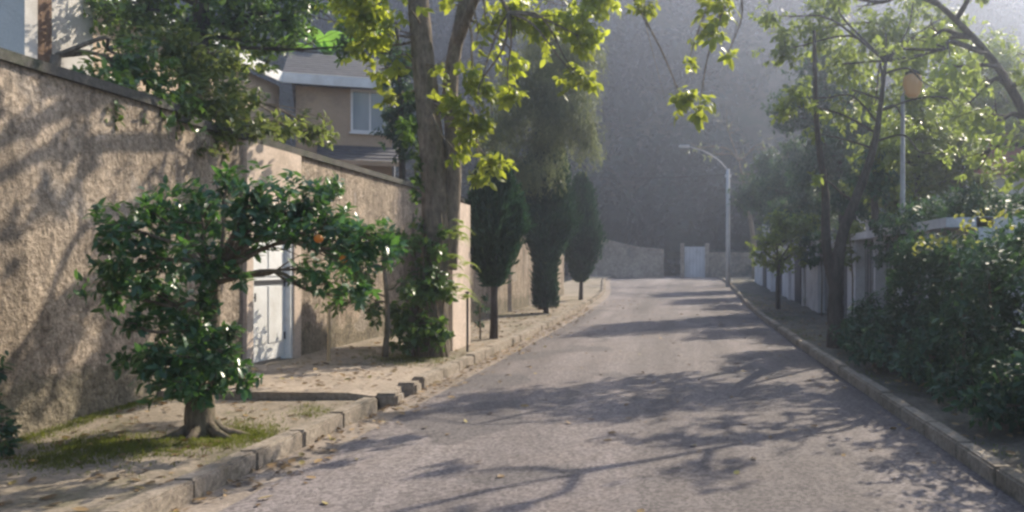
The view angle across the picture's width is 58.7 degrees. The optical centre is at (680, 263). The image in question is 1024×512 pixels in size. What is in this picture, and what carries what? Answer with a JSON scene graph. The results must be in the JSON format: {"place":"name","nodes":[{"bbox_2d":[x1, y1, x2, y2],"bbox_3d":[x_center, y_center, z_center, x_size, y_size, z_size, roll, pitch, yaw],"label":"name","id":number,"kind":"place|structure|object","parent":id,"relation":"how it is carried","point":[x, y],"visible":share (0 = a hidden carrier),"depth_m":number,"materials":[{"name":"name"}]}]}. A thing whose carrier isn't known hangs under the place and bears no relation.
{"place":"outdoors","nodes":[
{"label":"outdoors","id":0,"kind":"place"},
{"bbox_2d":[0,399,353,511],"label":"footway","id":1,"kind":"structure","parent":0,"point":[72,488],"depth_m":6.83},
{"bbox_2d":[0,350,25,457],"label":"shrub","id":2,"kind":"object","parent":1,"relation":"on","point":[8,429],"visible":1,"depth_m":7.32,"materials":[{"name":"green plant"}]},
{"bbox_2d":[66,160,412,440],"bbox_3d":[-4.029,0.318,7.915,3.162,2.570,1.524,0,0,0],"label":"orange tree","id":3,"kind":"object","parent":1,"relation":"on","point":[198,376],"visible":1,"depth_m":7.86,"materials":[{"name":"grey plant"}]},
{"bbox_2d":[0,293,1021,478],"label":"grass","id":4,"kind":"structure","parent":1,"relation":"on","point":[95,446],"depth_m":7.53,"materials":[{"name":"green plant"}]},
{"bbox_2d":[158,365,430,410],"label":"driveway","id":5,"kind":"structure","parent":0,"point":[294,389],"depth_m":10.83,"materials":[{"name":"concrete"}]},
{"bbox_2d":[254,276,605,368],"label":"footway","id":6,"kind":"structure","parent":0,"point":[591,287],"depth_m":16.80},
{"bbox_2d":[327,309,330,361],"bbox_3d":[-5.279,1.115,13.304,0.062,0.871,0.060,0,0,0],"label":"stake","id":7,"kind":"object","parent":6,"relation":"on","point":[328,335],"visible":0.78,"depth_m":13.29,"materials":[{"name":"brown wood"}]},
{"bbox_2d":[314,224,420,356],"bbox_3d":[-4.858,0.380,13.719,1.768,2.105,1.061,0,0,0],"label":"young tree","id":8,"kind":"object","parent":6,"relation":"on","point":[371,311],"visible":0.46,"depth_m":13.65,"materials":[{"name":"green plant"}]},
{"bbox_2d":[448,203,469,350],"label":"wall pier","id":9,"kind":"structure","parent":6,"relation":"on","point":[457,318],"depth_m":15.60,"materials":[{"name":"beige paint"}]},
{"bbox_2d":[465,292,469,351],"bbox_3d":[-3.600,1.035,14.950,0.060,1.130,0.060,0,0,0],"label":"post","id":10,"kind":"object","parent":6,"relation":"on","point":[467,325],"visible":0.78,"depth_m":14.93,"materials":[{"name":"metal"}]},
{"bbox_2d":[473,292,489,338],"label":"shrub","id":11,"kind":"object","parent":6,"relation":"on","point":[478,323],"visible":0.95,"depth_m":17.53,"materials":[{"name":"green plant"}]},
{"bbox_2d":[466,85,526,175],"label":"dark tree","id":12,"kind":"object","parent":6,"relation":"on","point":[491,115],"visible":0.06,"depth_m":27.89,"materials":[{"name":"green plant"}]},
{"bbox_2d":[464,150,537,338],"bbox_3d":[-3.791,-0.339,17.633,1.531,3.862,1.530,0,0,33],"label":"cypress","id":13,"kind":"object","parent":6,"relation":"on","point":[499,226],"visible":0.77,"depth_m":17.29,"materials":[{"name":"green plant"}]},
{"bbox_2d":[470,238,563,322],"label":"boundary wall","id":14,"kind":"structure","parent":6,"relation":"on","point":[514,293],"depth_m":26.76,"materials":[{"name":"beige paint"}]},
{"bbox_2d":[312,0,742,357],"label":"street tree","id":15,"kind":"object","parent":6,"relation":"on","point":[441,168],"visible":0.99,"depth_m":13.73,"materials":[{"name":"green plant"}]},
{"bbox_2d":[383,89,458,357],"bbox_3d":[-4.141,-0.625,13.994,1.358,4.356,0.913,0,0,37],"label":"ivy","id":16,"kind":"object","parent":15,"relation":"attached to","point":[438,333],"visible":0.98,"depth_m":13.93,"materials":[{"name":"green plant"}]},
{"bbox_2d":[441,218,482,306],"bbox_3d":[-3.389,-0.016,13.727,0.606,1.374,0.360,0,0,34],"label":"fern","id":17,"kind":"object","parent":16,"relation":"attached to","point":[453,234],"visible":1,"depth_m":13.78,"materials":[{"name":"green plant"}]},
{"bbox_2d":[467,9,608,309],"bbox_3d":[-3.811,-2.713,25.238,3.736,8.627,3.558,0,0,36],"label":"weeping tree","id":18,"kind":"object","parent":6,"relation":"on","point":[552,114],"visible":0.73,"depth_m":24.67,"materials":[{"name":"green plant"}]},
{"bbox_2d":[516,130,584,312],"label":"cypress","id":19,"kind":"object","parent":6,"relation":"on","point":[546,244],"visible":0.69,"depth_m":25.46,"materials":[{"name":"green plant"}]},
{"bbox_2d":[560,171,608,299],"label":"cypress","id":20,"kind":"object","parent":6,"relation":"on","point":[583,248],"visible":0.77,"depth_m":32.61,"materials":[{"name":"green plant"}]},
{"bbox_2d":[209,0,1023,274],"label":"hill","id":21,"kind":"structure","parent":0,"point":[753,122],"depth_m":102.61,"materials":[{"name":"soil"}]},
{"bbox_2d":[153,0,1023,275],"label":"forest","id":22,"kind":"object","parent":21,"relation":"on","point":[686,214],"visible":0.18,"depth_m":95.90,"materials":[{"name":"green plant"}]},
{"bbox_2d":[219,277,1023,511],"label":"road","id":23,"kind":"structure","parent":0,"point":[540,453],"depth_m":8.03,"materials":[{"name":"grey asphalt"}]},
{"bbox_2d":[173,278,613,511],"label":"gutter","id":24,"kind":"object","parent":23,"relation":"on","point":[265,476],"visible":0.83,"depth_m":7.96,"materials":[{"name":"grey concrete"}]},
{"bbox_2d":[376,381,420,407],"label":"kerb","id":25,"kind":"structure","parent":24,"relation":"on","point":[391,397],"depth_m":10.16,"materials":[{"name":"concrete"}]},
{"bbox_2d":[0,296,1022,511],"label":"fallen leaves","id":26,"kind":"object","parent":23,"relation":"on","point":[291,460],"visible":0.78,"depth_m":9.13,"materials":[{"name":"brown plant"}]},
{"bbox_2d":[680,243,708,277],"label":"gate","id":27,"kind":"structure","parent":23,"relation":"on","point":[696,261],"depth_m":62.50,"materials":[{"name":"grey metal"}]},
{"bbox_2d":[679,145,730,286],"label":"street lamp","id":28,"kind":"object","parent":23,"relation":"on","point":[728,176],"visible":0.96,"depth_m":45.91,"materials":[{"name":"metal"}]},
{"bbox_2d":[564,275,923,412],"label":"ground","id":29,"kind":"structure","parent":0,"point":[565,278],"depth_m":71.87,"materials":[{"name":"soil"}]},
{"bbox_2d":[0,47,180,439],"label":"boundary wall","id":30,"kind":"structure","parent":29,"relation":"on","point":[70,156],"depth_m":8.47,"materials":[{"name":"beige paint"}]},
{"bbox_2d":[49,31,209,140],"bbox_3d":[-6.456,-0.602,10.051,1.552,4.405,2.296,0,0,0],"label":"garden tree","id":31,"kind":"object","parent":29,"relation":"on","point":[131,65],"visible":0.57,"depth_m":10.42,"materials":[{"name":"green plant"}]},
{"bbox_2d":[0,0,403,176],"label":"house","id":32,"kind":"structure","parent":29,"relation":"on","point":[346,98],"depth_m":26.41,"materials":[{"name":"beige paint"}]},
{"bbox_2d":[349,89,388,135],"bbox_3d":[-9.562,-4.645,27.267,1.200,1.370,0.161,0,0,-20],"label":"window","id":33,"kind":"structure","parent":32,"relation":"in","point":[365,118],"depth_m":27.22,"materials":[{"name":"white glass"}]},
{"bbox_2d":[122,11,340,161],"bbox_3d":[-6.482,-0.923,13.439,1.717,5.065,4.943,0,0,0],"label":"garden tree","id":34,"kind":"object","parent":29,"relation":"on","point":[220,106],"visible":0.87,"depth_m":12.11,"materials":[{"name":"green plant"}]},
{"bbox_2d":[83,0,383,112],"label":"garden tree","id":35,"kind":"object","parent":29,"relation":"on","point":[202,19],"visible":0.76,"depth_m":16.92,"materials":[{"name":"green plant"}]},
{"bbox_2d":[285,26,353,54],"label":"banana plant","id":36,"kind":"object","parent":29,"relation":"on","point":[331,37],"visible":0.31,"depth_m":31.02,"materials":[{"name":"green plant"}]},
{"bbox_2d":[175,113,464,365],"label":"boundary wall","id":37,"kind":"structure","parent":29,"relation":"on","point":[372,196],"depth_m":14.93,"materials":[{"name":"beige paint"}]},
{"bbox_2d":[243,140,300,367],"bbox_3d":[-6.049,-0.098,13.050,0.182,3.196,1.740,0,0,0],"label":"door","id":38,"kind":"structure","parent":37,"relation":"attached to","point":[272,314],"depth_m":13.07,"materials":[{"name":"white paint"}]},
{"bbox_2d":[99,276,610,511],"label":"kerb","id":39,"kind":"structure","parent":29,"relation":"on","point":[181,491],"depth_m":7.33,"materials":[{"name":"concrete"}]},
{"bbox_2d":[338,0,417,179],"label":"garden tree","id":40,"kind":"object","parent":29,"relation":"on","point":[400,83],"visible":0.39,"depth_m":20.93,"materials":[{"name":"green plant"}]},
{"bbox_2d":[568,239,663,279],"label":"retaining wall","id":41,"kind":"structure","parent":29,"relation":"on","point":[620,260],"depth_m":62.00,"materials":[{"name":"grey stone"}]},
{"bbox_2d":[709,251,751,277],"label":"wall","id":42,"kind":"structure","parent":29,"relation":"on","point":[740,263],"depth_m":62.60,"materials":[{"name":"grey stone"}]},
{"bbox_2d":[755,242,814,309],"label":"white wall","id":43,"kind":"structure","parent":29,"relation":"on","point":[798,285],"depth_m":32.70,"materials":[{"name":"white paint"}]},
{"bbox_2d":[798,226,832,315],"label":"creeper","id":44,"kind":"object","parent":43,"relation":"attached to","point":[814,261],"visible":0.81,"depth_m":26.00,"materials":[{"name":"green plant"}]},
{"bbox_2d":[718,276,1023,505],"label":"kerb","id":45,"kind":"structure","parent":29,"relation":"on","point":[1006,478],"depth_m":8.28,"materials":[{"name":"concrete"}]},
{"bbox_2d":[856,132,1023,231],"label":"house","id":46,"kind":"structure","parent":29,"relation":"on","point":[999,181],"depth_m":24.00,"materials":[{"name":"white paint"}]},
{"bbox_2d":[721,276,1023,472],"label":"verge","id":47,"kind":"structure","parent":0,"point":[748,286],"depth_m":11.03,"materials":[{"name":"soil"}]},
{"bbox_2d":[686,106,773,278],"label":"bare tree","id":48,"kind":"object","parent":47,"relation":"on","point":[739,158],"visible":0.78,"depth_m":54.92,"materials":[{"name":"brown plant"}]},
{"bbox_2d":[726,147,787,234],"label":"garden tree","id":49,"kind":"object","parent":47,"relation":"on","point":[745,197],"visible":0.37,"depth_m":44.84,"materials":[{"name":"green plant"}]},
{"bbox_2d":[745,206,820,308],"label":"tree","id":50,"kind":"object","parent":47,"relation":"on","point":[772,241],"visible":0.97,"depth_m":27.89,"materials":[{"name":"green plant"}]},
{"bbox_2d":[750,134,817,214],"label":"garden tree","id":51,"kind":"object","parent":47,"relation":"on","point":[771,185],"visible":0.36,"depth_m":39.80,"materials":[{"name":"green plant"}]},
{"bbox_2d":[766,170,838,235],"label":"garden tree","id":52,"kind":"object","parent":47,"relation":"on","point":[807,201],"visible":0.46,"depth_m":34.67,"materials":[{"name":"green plant"}]},
{"bbox_2d":[784,105,860,225],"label":"garden tree","id":53,"kind":"object","parent":47,"relation":"on","point":[804,178],"visible":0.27,"depth_m":29.80,"materials":[{"name":"green plant"}]},
{"bbox_2d":[760,38,886,161],"bbox_3d":[4.894,-3.182,30.827,4.401,9.598,3.168,0,0,0],"label":"garden tree","id":54,"kind":"object","parent":47,"relation":"on","point":[804,120],"visible":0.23,"depth_m":30.55,"materials":[{"name":"green plant"}]},
{"bbox_2d":[819,159,881,230],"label":"garden tree","id":55,"kind":"object","parent":47,"relation":"on","point":[836,202],"visible":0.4,"depth_m":25.36,"materials":[{"name":"green plant"}]},
{"bbox_2d":[827,304,886,353],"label":"shrub","id":56,"kind":"object","parent":47,"relation":"on","point":[863,322],"visible":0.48,"depth_m":14.31,"materials":[{"name":"green plant"}]},
{"bbox_2d":[823,80,897,230],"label":"garden tree","id":57,"kind":"object","parent":47,"relation":"on","point":[860,130],"visible":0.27,"depth_m":26.96,"materials":[{"name":"green plant"}]},
{"bbox_2d":[843,319,894,367],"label":"shrub","id":58,"kind":"object","parent":47,"relation":"on","point":[868,335],"visible":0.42,"depth_m":12.69,"materials":[{"name":"green plant"}]},
{"bbox_2d":[748,0,992,348],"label":"street tree","id":59,"kind":"object","parent":47,"relation":"on","point":[833,261],"visible":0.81,"depth_m":16.90,"materials":[{"name":"green plant"}]},
{"bbox_2d":[840,290,906,340],"bbox_3d":[3.406,1.007,15.537,1.507,1.086,1.545,0,0,16],"label":"shrub","id":60,"kind":"object","parent":47,"relation":"on","point":[866,302],"visible":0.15,"depth_m":15.60,"materials":[{"name":"green plant"}]},
{"bbox_2d":[841,141,910,304],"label":"garden tree","id":61,"kind":"object","parent":47,"relation":"on","point":[879,183],"visible":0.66,"depth_m":19.74,"materials":[{"name":"green plant"}]},
{"bbox_2d":[838,143,931,226],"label":"garden tree","id":62,"kind":"object","parent":47,"relation":"on","point":[893,207],"visible":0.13,"depth_m":23.40,"materials":[{"name":"green plant"}]},
{"bbox_2d":[855,307,939,373],"bbox_3d":[2.987,1.066,11.882,1.189,0.968,1.391,0,0,0],"label":"shrub","id":63,"kind":"object","parent":47,"relation":"on","point":[880,350],"visible":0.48,"depth_m":11.82,"materials":[{"name":"green plant"}]},
{"bbox_2d":[900,69,922,214],"bbox_3d":[4.436,-1.090,17.001,0.384,5.280,0.378,0,0,-44],"label":"street lamp","id":64,"kind":"object","parent":47,"relation":"on","point":[912,84],"visible":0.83,"depth_m":16.96,"materials":[{"name":"grey metal"}]},
{"bbox_2d":[845,68,979,206],"bbox_3d":[5.440,-1.492,20.404,3.197,6.213,2.385,0,0,-39],"label":"garden tree","id":65,"kind":"object","parent":47,"relation":"on","point":[916,161],"visible":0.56,"depth_m":20.09,"materials":[{"name":"green plant"}]},
{"bbox_2d":[811,217,1023,341],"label":"fence","id":66,"kind":"object","parent":47,"relation":"on","point":[866,274],"visible":0.19,"depth_m":18.65,"materials":[{"name":"paint"}]},
{"bbox_2d":[830,218,867,313],"bbox_3d":[4.013,0.203,21.303,0.702,2.598,2.668,0,0,0],"label":"creeper","id":67,"kind":"object","parent":66,"relation":"attached to","point":[854,228],"visible":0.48,"depth_m":20.41,"materials":[{"name":"green plant"}]},
{"bbox_2d":[863,201,927,299],"bbox_3d":[3.979,0.206,16.423,0.687,2.592,3.402,0,0,0],"label":"creeper","id":68,"kind":"object","parent":66,"relation":"attached to","point":[904,220],"visible":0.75,"depth_m":16.49,"materials":[{"name":"green plant"}]},
{"bbox_2d":[905,179,1023,221],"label":"hedge","id":69,"kind":"object","parent":66,"relation":"on","point":[961,202],"visible":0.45,"depth_m":14.59,"materials":[{"name":"green plant"}]},
{"bbox_2d":[821,0,1023,192],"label":"garden tree","id":70,"kind":"object","parent":47,"relation":"on","point":[939,47],"visible":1,"depth_m":14.21,"materials":[{"name":"green plant"}]},
{"bbox_2d":[885,324,981,389],"bbox_3d":[3.025,1.087,10.630,1.080,0.925,1.262,0,0,0],"label":"shrub","id":71,"kind":"object","parent":47,"relation":"on","point":[912,362],"visible":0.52,"depth_m":10.53,"materials":[{"name":"green plant"}]},
{"bbox_2d":[877,198,1023,432],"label":"hedge","id":72,"kind":"object","parent":47,"relation":"on","point":[979,272],"visible":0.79,"depth_m":10.19,"materials":[{"name":"green plant"}]},
{"bbox_2d":[920,352,995,405],"bbox_3d":[2.906,1.220,9.266,0.936,0.659,0.747,0,0,37],"label":"shrub","id":73,"kind":"object","parent":47,"relation":"on","point":[959,375],"visible":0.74,"depth_m":9.24,"materials":[{"name":"green plant"}]},
{"bbox_2d":[911,132,1009,212],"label":"garden tree","id":74,"kind":"object","parent":47,"relation":"on","point":[937,184],"visible":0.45,"depth_m":19.89,"materials":[{"name":"green plant"}]},
{"bbox_2d":[941,345,1023,432],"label":"shrub","id":75,"kind":"object","parent":47,"relation":"on","point":[993,405],"visible":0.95,"depth_m":7.84,"materials":[{"name":"green plant"}]},
{"bbox_2d":[931,27,1023,148],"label":"garden tree","id":76,"kind":"object","parent":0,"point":[1005,105],"visible":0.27,"depth_m":25.34,"materials":[{"name":"green plant"}]}
]}

